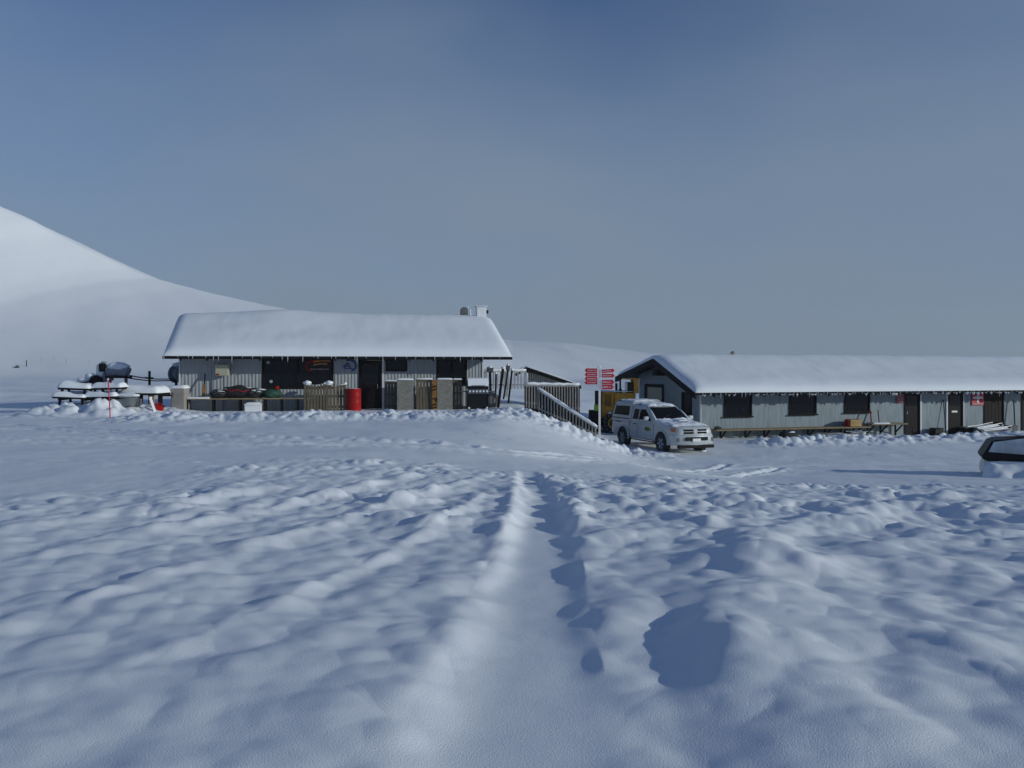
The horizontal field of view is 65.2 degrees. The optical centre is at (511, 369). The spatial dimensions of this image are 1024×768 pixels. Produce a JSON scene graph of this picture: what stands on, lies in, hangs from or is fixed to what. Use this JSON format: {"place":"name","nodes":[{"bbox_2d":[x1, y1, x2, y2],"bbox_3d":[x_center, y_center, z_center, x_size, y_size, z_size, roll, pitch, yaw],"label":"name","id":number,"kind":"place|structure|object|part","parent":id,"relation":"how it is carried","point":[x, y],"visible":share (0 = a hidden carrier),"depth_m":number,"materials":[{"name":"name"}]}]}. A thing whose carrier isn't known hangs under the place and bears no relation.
{"place":"outdoors","nodes":[
{"label":"outdoors","id":0,"kind":"place"},
{"bbox_2d":[0,206,1023,767],"bbox_3d":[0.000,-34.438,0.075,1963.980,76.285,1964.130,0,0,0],"label":"ground","id":1,"kind":"structure","parent":0,"point":[514,582],"depth_m":6.01,"materials":[{"name":"white snow"}]},
{"bbox_2d":[51,380,97,404],"bbox_3d":[-17.689,1.100,32.494,1.258,1.350,1.520,2,1,-3],"label":"picnic table","id":2,"kind":"object","parent":1,"relation":"on","point":[68,386],"visible":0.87,"depth_m":32.17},
{"bbox_2d":[77,361,131,391],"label":"rope tow drive","id":3,"kind":"structure","parent":1,"relation":"on","point":[110,371],"depth_m":35.32,"materials":[{"name":"grey metal"}]},
{"bbox_2d":[85,382,128,401],"bbox_3d":[-16.431,1.088,32.695,1.307,1.211,1.520,-2,1,5],"label":"picnic table","id":4,"kind":"object","parent":1,"relation":"on","point":[94,394],"visible":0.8,"depth_m":32.37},
{"bbox_2d":[108,378,110,417],"bbox_3d":[-14.389,1.211,28.600,0.131,1.827,0.044,0,0,0],"label":"marker stake","id":5,"kind":"object","parent":1,"relation":"on","point":[109,398],"visible":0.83,"depth_m":28.58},
{"bbox_2d":[117,392,141,407],"bbox_3d":[-15.537,1.303,32.175,1.100,0.826,1.050,0,0,0],"label":"tub","id":6,"kind":"object","parent":1,"relation":"on","point":[129,399],"visible":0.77,"depth_m":32.14,"materials":[{"name":"grey metal"}]},
{"bbox_2d":[120,384,170,405],"bbox_3d":[-15.167,1.209,33.500,1.850,1.237,1.420,0,0,0],"label":"picnic table","id":7,"kind":"object","parent":1,"relation":"on","point":[152,391],"visible":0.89,"depth_m":32.96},
{"bbox_2d":[145,371,152,403],"bbox_3d":[-16.947,1.078,37.379,0.402,2.062,0.128,0,0,0],"label":"tow post","id":8,"kind":"object","parent":1,"relation":"on","point":[149,376],"visible":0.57,"depth_m":37.36,"materials":[{"name":"black metal"}]},
{"bbox_2d":[128,378,174,380],"bbox_3d":[-16.857,0.423,37.499,0.056,0.238,4.053,0,0,9],"label":"tow rope","id":9,"kind":"object","parent":8,"relation":"attached to","point":[150,380],"visible":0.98,"depth_m":37.32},
{"bbox_2d":[129,375,174,379],"bbox_3d":[-16.857,0.319,37.499,0.056,0.287,4.053,0,0,9],"label":"tow rope","id":10,"kind":"object","parent":8,"relation":"attached to","point":[151,378],"visible":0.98,"depth_m":37.35,"materials":[{"name":"black"}]},
{"bbox_2d":[148,397,155,411],"bbox_3d":[-14.427,1.509,32.172,0.598,0.879,0.132,0,0,37],"label":"white plank","id":11,"kind":"object","parent":1,"relation":"on","point":[152,404],"visible":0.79,"depth_m":32.19,"materials":[{"name":"paint"}]},
{"bbox_2d":[154,402,164,410],"bbox_3d":[-14.402,1.518,32.605,0.400,0.371,0.200,26,-5,-10],"label":"jerry can","id":12,"kind":"object","parent":1,"relation":"on","point":[159,407],"visible":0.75,"depth_m":32.52,"materials":[{"name":"red paint"}]},
{"bbox_2d":[168,362,178,384],"bbox_3d":[-16.459,0.879,39.496,0.594,2.531,0.880,0,0,25],"label":"cable drum","id":13,"kind":"object","parent":1,"relation":"on","point":[173,371],"visible":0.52,"depth_m":39.23,"materials":[{"name":"blue plastic"}]},
{"bbox_2d":[170,385,189,409],"bbox_3d":[-14.244,1.249,34.342,0.640,1.215,0.638,0,0,-1],"label":"steel cabinet","id":14,"kind":"object","parent":1,"relation":"on","point":[179,394],"visible":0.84,"depth_m":34.05,"materials":[{"name":"grey metal"}]},
{"bbox_3d":[-14.237,1.244,34.060,0.520,0.865,0.019,0,0,-1],"label":"door","id":15,"kind":"part","parent":14,"relation":"part of","materials":[{"name":"grey metal"}]},
{"bbox_2d":[215,364,229,410],"bbox_3d":[-12.754,0.875,35.211,0.580,2.259,0.280,0,0,-10],"label":"meter box","id":16,"kind":"object","parent":1,"relation":"on","point":[223,370],"visible":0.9,"depth_m":35.10,"materials":[{"name":"beige metal"}]},
{"bbox_2d":[215,365,227,374],"bbox_3d":[-12.734,0.000,35.094,0.520,0.449,0.014,0,0,-10],"label":"door","id":17,"kind":"structure","parent":16,"relation":"in","point":[219,369],"depth_m":35.09,"materials":[{"name":"beige metal"}]},
{"bbox_2d":[186,397,303,411],"bbox_3d":[-11.616,1.574,34.965,4.904,0.830,0.600,0,0,-10],"label":"wall bench","id":18,"kind":"object","parent":1,"relation":"on","point":[188,399],"depth_m":34.73,"materials":[{"name":"brown wood"}]},
{"bbox_2d":[202,374,205,396],"bbox_3d":[-13.487,0.688,35.054,0.120,1.037,0.466,0,0,-10],"label":"yellow stake","id":19,"kind":"object","parent":18,"relation":"on","point":[203,390],"visible":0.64,"depth_m":34.98,"materials":[{"name":"yellow wood"}]},
{"bbox_2d":[209,389,225,397],"bbox_3d":[-12.733,1.025,34.766,0.824,0.389,0.568,0,0,-10],"label":"ski bag","id":20,"kind":"object","parent":18,"relation":"on","point":[215,393],"visible":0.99,"depth_m":34.56,"materials":[{"name":"black fabric"}]},
{"bbox_2d":[223,385,251,397],"bbox_3d":[-11.949,0.934,34.897,1.348,0.571,0.555,0,0,-10],"label":"ski bag","id":21,"kind":"object","parent":18,"relation":"on","point":[237,391],"visible":0.99,"depth_m":34.72,"materials":[{"name":"black fabric"}]},
{"bbox_2d":[246,388,264,397],"bbox_3d":[-11.197,0.999,35.009,0.877,0.442,0.569,0,0,-10],"label":"ski bag","id":22,"kind":"object","parent":18,"relation":"on","point":[254,392],"visible":1,"depth_m":34.83,"materials":[{"name":"black fabric"}]},
{"bbox_2d":[263,389,282,397],"bbox_3d":[-10.525,1.026,35.161,0.862,0.387,0.556,0,0,-10],"label":"tarpaulin bundle","id":23,"kind":"object","parent":18,"relation":"on","point":[272,393],"visible":1,"depth_m":34.98,"materials":[{"name":"green plastic"}]},
{"bbox_2d":[244,402,261,411],"bbox_3d":[-11.292,1.653,34.920,0.730,0.508,0.470,0,0,-13],"label":"cool box","id":24,"kind":"object","parent":1,"relation":"on","point":[253,406],"visible":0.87,"depth_m":34.72,"materials":[{"name":"white paint"}]},
{"bbox_2d":[303,380,325,410],"bbox_3d":[-8.700,1.196,35.300,1.035,1.482,0.225,0,-5,-10],"label":"wooden pallet","id":25,"kind":"object","parent":1,"relation":"on","point":[309,400],"visible":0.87,"depth_m":35.24,"materials":[{"name":"grey wood"}]},
{"bbox_2d":[326,380,346,410],"bbox_3d":[-7.804,1.203,35.458,0.983,1.491,0.225,0,-5,-10],"label":"wooden pallet","id":26,"kind":"object","parent":1,"relation":"on","point":[329,395],"visible":0.85,"depth_m":35.41,"materials":[{"name":"grey wood"}]},
{"bbox_2d":[162,306,511,410],"bbox_3d":[-8.267,-0.570,39.309,15.380,5.339,8.306,0,0,-10],"label":"lodge hut","id":27,"kind":"object","parent":1,"relation":"on","point":[288,352],"visible":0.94,"depth_m":36.34,"materials":[{"name":"grey metal"}]},
{"bbox_2d":[262,359,333,388],"bbox_3d":[-9.654,0.159,36.103,3.126,1.397,0.120,0,0,-10],"label":"window","id":28,"kind":"structure","parent":27,"relation":"in","point":[291,374],"depth_m":36.07,"materials":[{"name":"black glass"}]},
{"bbox_2d":[361,360,379,408],"bbox_3d":[-6.496,0.780,36.645,0.880,2.440,0.119,0,0,-10],"label":"door","id":29,"kind":"structure","parent":27,"relation":"in","point":[370,369],"depth_m":36.65,"materials":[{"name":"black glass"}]},
{"bbox_2d":[386,359,406,371],"bbox_3d":[-5.335,-0.235,36.864,0.980,0.609,0.120,0,0,-10],"label":"window","id":30,"kind":"structure","parent":27,"relation":"in","point":[392,365],"depth_m":36.85,"materials":[{"name":"black glass"}]},
{"bbox_2d":[436,360,466,385],"bbox_3d":[-2.811,0.103,37.309,1.424,1.285,0.120,0,0,-10],"label":"window","id":31,"kind":"structure","parent":27,"relation":"in","point":[452,369],"depth_m":37.30,"materials":[{"name":"black glass"}]},
{"bbox_2d":[346,388,360,410],"bbox_3d":[-7.047,1.379,35.567,0.687,1.142,0.687,0,0,0],"label":"oil barrel","id":32,"kind":"object","parent":1,"relation":"on","point":[353,399],"visible":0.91,"depth_m":35.28,"materials":[{"name":"red paint"}]},
{"bbox_2d":[384,380,396,409],"bbox_3d":[-5.479,1.202,36.136,0.583,1.512,0.200,0,-5,-10],"label":"wooden pallet","id":33,"kind":"object","parent":1,"relation":"on","point":[389,382],"visible":0.73,"depth_m":36.08,"materials":[{"name":"grey wood"}]},
{"bbox_2d":[397,378,412,409],"bbox_3d":[-4.818,1.159,35.997,0.769,1.569,0.590,0,-3,-10],"label":"upended table","id":34,"kind":"object","parent":1,"relation":"on","point":[404,393],"visible":0.82,"depth_m":35.76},
{"bbox_2d":[415,378,432,409],"bbox_3d":[-3.977,1.148,36.201,0.765,1.588,0.200,0,-5,-10],"label":"wooden pallet","id":35,"kind":"object","parent":1,"relation":"on","point":[427,397],"visible":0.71,"depth_m":36.14,"materials":[{"name":"brown wood"}]},
{"bbox_2d":[432,380,436,408],"bbox_3d":[-3.530,1.177,36.562,0.320,1.440,0.065,0,-3,-10],"label":"tan board","id":36,"kind":"object","parent":1,"relation":"on","point":[434,394],"visible":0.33,"depth_m":36.55,"materials":[{"name":"brown wood"}]},
{"bbox_2d":[436,378,452,409],"bbox_3d":[-3.073,1.158,36.305,0.739,1.583,0.590,0,-3,-10],"label":"upended table","id":37,"kind":"object","parent":1,"relation":"on","point":[444,394],"visible":0.84,"depth_m":36.06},
{"bbox_2d":[453,378,461,408],"bbox_3d":[-2.490,1.160,36.514,0.443,1.580,0.200,0,-5,-10],"label":"wooden pallet","id":38,"kind":"object","parent":1,"relation":"on","point":[457,397],"visible":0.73,"depth_m":36.45,"materials":[{"name":"grey wood"}]},
{"bbox_2d":[459,378,494,409],"bbox_3d":[-1.587,1.087,36.430,1.600,1.474,0.617,0,0,-10],"label":"gas barbecue","id":39,"kind":"object","parent":1,"relation":"on","point":[477,393],"visible":0.97,"depth_m":36.22,"materials":[{"name":"black metal"}]},
{"bbox_2d":[486,366,493,390],"bbox_3d":[-1.034,0.438,39.166,0.324,1.304,0.402,0,0,-29],"label":"leaning shovel","id":40,"kind":"object","parent":1,"relation":"on","point":[490,369],"visible":0.84,"depth_m":39.16,"materials":[{"name":"grey metal"}]},
{"bbox_2d":[489,392,497,407],"bbox_3d":[-0.981,1.440,38.300,0.800,0.800,0.140,0,-10,-17],"label":"loose wheel","id":41,"kind":"object","parent":1,"relation":"on","point":[493,398],"visible":0.66,"depth_m":38.29,"materials":[{"name":"grey metal"}]},
{"bbox_2d":[484,368,506,396],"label":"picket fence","id":42,"kind":"object","parent":1,"relation":"on","point":[497,371],"visible":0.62,"depth_m":40.73,"materials":[{"name":"grey wood"}]},
{"bbox_2d":[495,372,496,392],"bbox_3d":[-0.795,0.741,39.763,0.142,1.307,0.392,0,0,0],"label":"leaning post","id":43,"kind":"object","parent":1,"relation":"on","point":[495,382],"visible":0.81,"depth_m":39.73,"materials":[{"name":"grey wood"}]},
{"bbox_2d":[497,367,504,407],"bbox_3d":[-0.531,0.837,38.135,0.220,1.993,0.527,0,0,36],"label":"leaning post","id":44,"kind":"object","parent":1,"relation":"on","point":[500,387],"visible":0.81,"depth_m":38.08,"materials":[{"name":"black wood"}]},
{"bbox_2d":[503,364,509,398],"bbox_3d":[-0.286,0.551,38.754,0.180,1.727,0.449,0,0,45],"label":"leaning shovel","id":45,"kind":"object","parent":1,"relation":"on","point":[508,367],"visible":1,"depth_m":38.76,"materials":[{"name":"grey metal"}]},
{"bbox_2d":[507,368,513,402],"bbox_3d":[-0.065,0.752,38.147,0.170,1.680,0.460,0,0,27],"label":"leaning post","id":46,"kind":"object","parent":1,"relation":"on","point":[511,369],"visible":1,"depth_m":38.10,"materials":[{"name":"grey wood"}]},
{"bbox_2d":[506,368,526,396],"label":"picket fence","id":47,"kind":"object","parent":1,"relation":"on","point":[521,371],"visible":0.73,"depth_m":41.30,"materials":[{"name":"grey wood"}]},
{"bbox_2d":[515,366,580,388],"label":"shed","id":48,"kind":"structure","parent":1,"relation":"on","point":[537,375],"depth_m":42.27,"materials":[{"name":"grey wood"}]},
{"bbox_2d":[524,382,579,413],"bbox_3d":[1.837,1.474,36.146,2.624,1.890,0.304,0,0,-14],"label":"deck railing","id":49,"kind":"object","parent":1,"relation":"on","point":[568,394],"visible":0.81,"depth_m":36.13,"materials":[{"name":"grey wood"}]},
{"bbox_2d":[537,387,596,436],"bbox_3d":[2.265,1.860,33.548,2.888,2.293,0.286,0,0,30],"label":"deck railing","id":50,"kind":"object","parent":1,"relation":"on","point":[548,405],"visible":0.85,"depth_m":33.66,"materials":[{"name":"grey wood"}]},
{"bbox_2d":[598,366,600,438],"bbox_3d":[3.609,1.666,33.000,0.140,3.692,0.100,0,0,0],"label":"sign post","id":51,"kind":"object","parent":1,"relation":"on","point":[599,401],"visible":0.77,"depth_m":32.97,"materials":[{"name":"white metal"}]},
{"bbox_2d":[584,372,596,376],"bbox_3d":[3.250,0.188,32.947,0.529,0.194,0.029,0,0,0],"label":"arrow sign","id":52,"kind":"object","parent":51,"relation":"attached to","point":[586,374],"visible":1,"depth_m":32.94,"materials":[{"name":"red metal"}]},
{"bbox_2d":[584,381,596,384],"bbox_3d":[3.244,0.522,32.947,0.542,0.164,0.029,0,0,0],"label":"arrow sign","id":53,"kind":"object","parent":51,"relation":"attached to","point":[590,382],"visible":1,"depth_m":32.94,"materials":[{"name":"red metal"}]},
{"bbox_2d":[585,368,596,371],"bbox_3d":[3.250,0.008,32.950,0.529,0.207,0.040,0,0,0],"label":"arrow sign","id":54,"kind":"object","parent":51,"relation":"attached to","point":[590,369],"visible":1,"depth_m":32.94,"materials":[{"name":"red metal"}]},
{"bbox_2d":[585,377,596,380],"bbox_3d":[3.250,0.361,32.947,0.529,0.194,0.029,0,0,0],"label":"arrow sign","id":55,"kind":"object","parent":51,"relation":"attached to","point":[590,378],"visible":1,"depth_m":32.94,"materials":[{"name":"red metal"}]},
{"bbox_2d":[602,384,612,389],"bbox_3d":[3.942,0.699,32.947,0.493,0.234,0.029,0,0,0],"label":"arrow sign","id":56,"kind":"object","parent":51,"relation":"attached to","point":[607,386],"visible":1,"depth_m":32.94,"materials":[{"name":"red metal"}]},
{"bbox_2d":[601,368,614,372],"bbox_3d":[3.957,0.032,32.950,0.542,0.194,0.040,-6,0,0],"label":"arrow sign","id":57,"kind":"object","parent":51,"relation":"attached to","point":[608,370],"visible":1,"depth_m":32.94,"materials":[{"name":"red metal"}]},
{"bbox_2d":[602,380,613,383],"bbox_3d":[3.955,0.495,32.947,0.517,0.219,0.029,0,0,0],"label":"arrow sign","id":58,"kind":"object","parent":51,"relation":"attached to","point":[607,381],"visible":1,"depth_m":32.94,"materials":[{"name":"red metal"}]},
{"bbox_2d":[602,373,614,377],"bbox_3d":[3.959,0.235,32.947,0.542,0.189,0.029,0,0,0],"label":"arrow sign","id":59,"kind":"object","parent":51,"relation":"attached to","point":[612,375],"visible":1,"depth_m":32.94,"materials":[{"name":"red metal"}]},
{"bbox_2d":[589,377,640,433],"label":"wheel loader","id":60,"kind":"object","parent":1,"relation":"on","point":[610,399],"visible":0.33,"depth_m":42.03,"materials":[{"name":"yellow metal"}]},
{"bbox_2d":[612,398,713,451],"bbox_3d":[6.402,2.396,34.448,2.390,2.216,5.571,0,0,-20],"label":"white ute","id":61,"kind":"object","parent":1,"relation":"on","point":[663,426],"visible":0.98,"depth_m":33.66,"materials":[{"name":"paint"}]},
{"bbox_2d":[614,405,629,414],"bbox_3d":[4.956,1.795,35.940,0.109,0.414,1.386,0,0,-21],"label":"canopy window","id":62,"kind":"structure","parent":61,"relation":"in","point":[622,410],"depth_m":35.90,"materials":[{"name":"black glass"}]},
{"bbox_2d":[632,409,639,418],"bbox_3d":[5.415,1.888,34.788,0.151,0.469,0.462,0,0,-20],"label":"side window","id":63,"kind":"structure","parent":61,"relation":"in","point":[636,413],"depth_m":34.76,"materials":[{"name":"black glass"}]},
{"bbox_2d":[639,409,650,419],"bbox_3d":[5.703,1.882,34.022,0.154,0.480,1.008,0,0,-20],"label":"side window","id":64,"kind":"structure","parent":61,"relation":"in","point":[643,412],"depth_m":34.22,"materials":[{"name":"black glass"}]},
{"bbox_2d":[779,430,797,437],"bbox_3d":[13.590,3.179,39.335,0.934,0.415,0.456,0,0,-15],"label":"dark sack","id":65,"kind":"object","parent":1,"relation":"on","point":[783,434],"visible":0.71,"depth_m":39.17,"materials":[{"name":"black fabric"}]},
{"bbox_2d":[615,351,1023,437],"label":"long hut","id":66,"kind":"object","parent":1,"relation":"on","point":[727,391],"visible":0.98,"depth_m":41.89,"materials":[{"name":"grey metal"}]},
{"bbox_2d":[647,387,661,401],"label":"roller door","id":67,"kind":"structure","parent":66,"relation":"in","point":[653,393],"depth_m":44.33,"materials":[{"name":"beige metal"}]},
{"bbox_2d":[683,393,690,415],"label":"door","id":68,"kind":"structure","parent":66,"relation":"in","point":[686,397],"depth_m":40.61,"materials":[{"name":"black wood"}]},
{"bbox_2d":[723,395,753,417],"bbox_3d":[11.229,1.755,39.735,1.661,1.210,0.180,0,0,-15],"label":"window","id":69,"kind":"structure","parent":66,"relation":"in","point":[738,406],"depth_m":39.75,"materials":[{"name":"black glass"}]},
{"bbox_2d":[711,426,870,437],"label":"wall bench","id":70,"kind":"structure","parent":66,"relation":"attached to","point":[830,428],"depth_m":39.84,"materials":[{"name":"brown wood"}]},
{"bbox_2d":[844,419,861,426],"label":"plywood box","id":71,"kind":"object","parent":70,"relation":"on","point":[852,422],"visible":1,"depth_m":40.78,"materials":[{"name":"red paint"}]},
{"bbox_2d":[789,394,817,415],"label":"window","id":72,"kind":"structure","parent":66,"relation":"in","point":[802,404],"depth_m":40.72,"materials":[{"name":"black glass"}]},
{"bbox_2d":[844,394,871,413],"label":"window","id":73,"kind":"structure","parent":66,"relation":"in","point":[853,403],"depth_m":41.56,"materials":[{"name":"black glass"}]},
{"bbox_2d":[896,393,903,402],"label":"notice sign","id":74,"kind":"object","parent":66,"relation":"attached to","point":[899,397],"visible":0.98,"depth_m":42.22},
{"bbox_2d":[906,393,917,434],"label":"door","id":75,"kind":"structure","parent":66,"relation":"in","point":[911,399],"depth_m":42.48,"materials":[{"name":"brown wood"}]},
{"bbox_2d":[949,393,960,433],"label":"door","id":76,"kind":"structure","parent":66,"relation":"in","point":[954,399],"depth_m":43.21,"materials":[{"name":"brown wood"}]},
{"bbox_2d":[972,393,983,404],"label":"first aid sign","id":77,"kind":"object","parent":66,"relation":"attached to","point":[977,399],"visible":0.88,"depth_m":43.54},
{"bbox_2d":[985,393,1002,431],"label":"door","id":78,"kind":"structure","parent":66,"relation":"in","point":[993,402],"depth_m":43.89,"materials":[{"name":"brown wood"}]},
{"bbox_2d":[1012,401,1017,430],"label":"wall shovel","id":79,"kind":"object","parent":66,"relation":"attached to","point":[1015,427],"depth_m":43.93,"materials":[{"name":"grey metal"}]},
{"bbox_2d":[1023,393,1023,430],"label":"door","id":80,"kind":"structure","parent":66,"relation":"in","point":[1023,393],"depth_m":44.43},
{"bbox_2d":[815,432,864,435],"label":"rescue sled","id":81,"kind":"object","parent":1,"relation":"on","point":[839,433],"visible":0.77,"depth_m":40.01,"materials":[{"name":"white paint"}]},
{"bbox_2d":[845,430,868,434],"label":"rescue sled","id":82,"kind":"object","parent":1,"relation":"on","point":[863,431],"visible":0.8,"depth_m":40.39,"materials":[{"name":"black plastic"}]},
{"bbox_2d":[864,422,907,434],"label":"bench","id":83,"kind":"object","parent":1,"relation":"on","point":[880,424],"depth_m":41.43,"materials":[{"name":"wood"}]},
{"bbox_2d":[929,428,945,435],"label":"battery box","id":84,"kind":"object","parent":1,"relation":"on","point":[936,431],"visible":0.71,"depth_m":42.25,"materials":[{"name":"black plastic"}]},
{"bbox_2d":[958,426,974,432],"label":"dark bin","id":85,"kind":"object","parent":1,"relation":"on","point":[964,429],"visible":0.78,"depth_m":42.74,"materials":[{"name":"black plastic"}]},
{"bbox_2d":[967,422,1002,429],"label":"rescue sled","id":86,"kind":"object","parent":1,"relation":"on","point":[988,425],"visible":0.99,"depth_m":42.92,"materials":[{"name":"white plastic"}]},
{"bbox_2d":[973,425,1012,431],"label":"rescue sled","id":87,"kind":"object","parent":1,"relation":"on","point":[1000,428],"visible":0.95,"depth_m":42.47,"materials":[{"name":"white metal"}]},
{"bbox_2d":[978,433,1023,477],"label":"buried car","id":88,"kind":"object","parent":1,"relation":"on","point":[1002,456],"visible":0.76,"depth_m":23.73,"materials":[{"name":"white paint"}]},
{"bbox_3d":[14.757,2.260,23.791,1.030,0.480,0.147,0,0,24],"label":"side window","id":89,"kind":"part","parent":88,"relation":"part of","materials":[{"name":"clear glass"}]},
{"bbox_2d":[0,0,1023,355],"label":"sky","id":90,"kind":"structure","parent":0,"point":[754,177],"materials":[{"name":"blue"}]}
]}

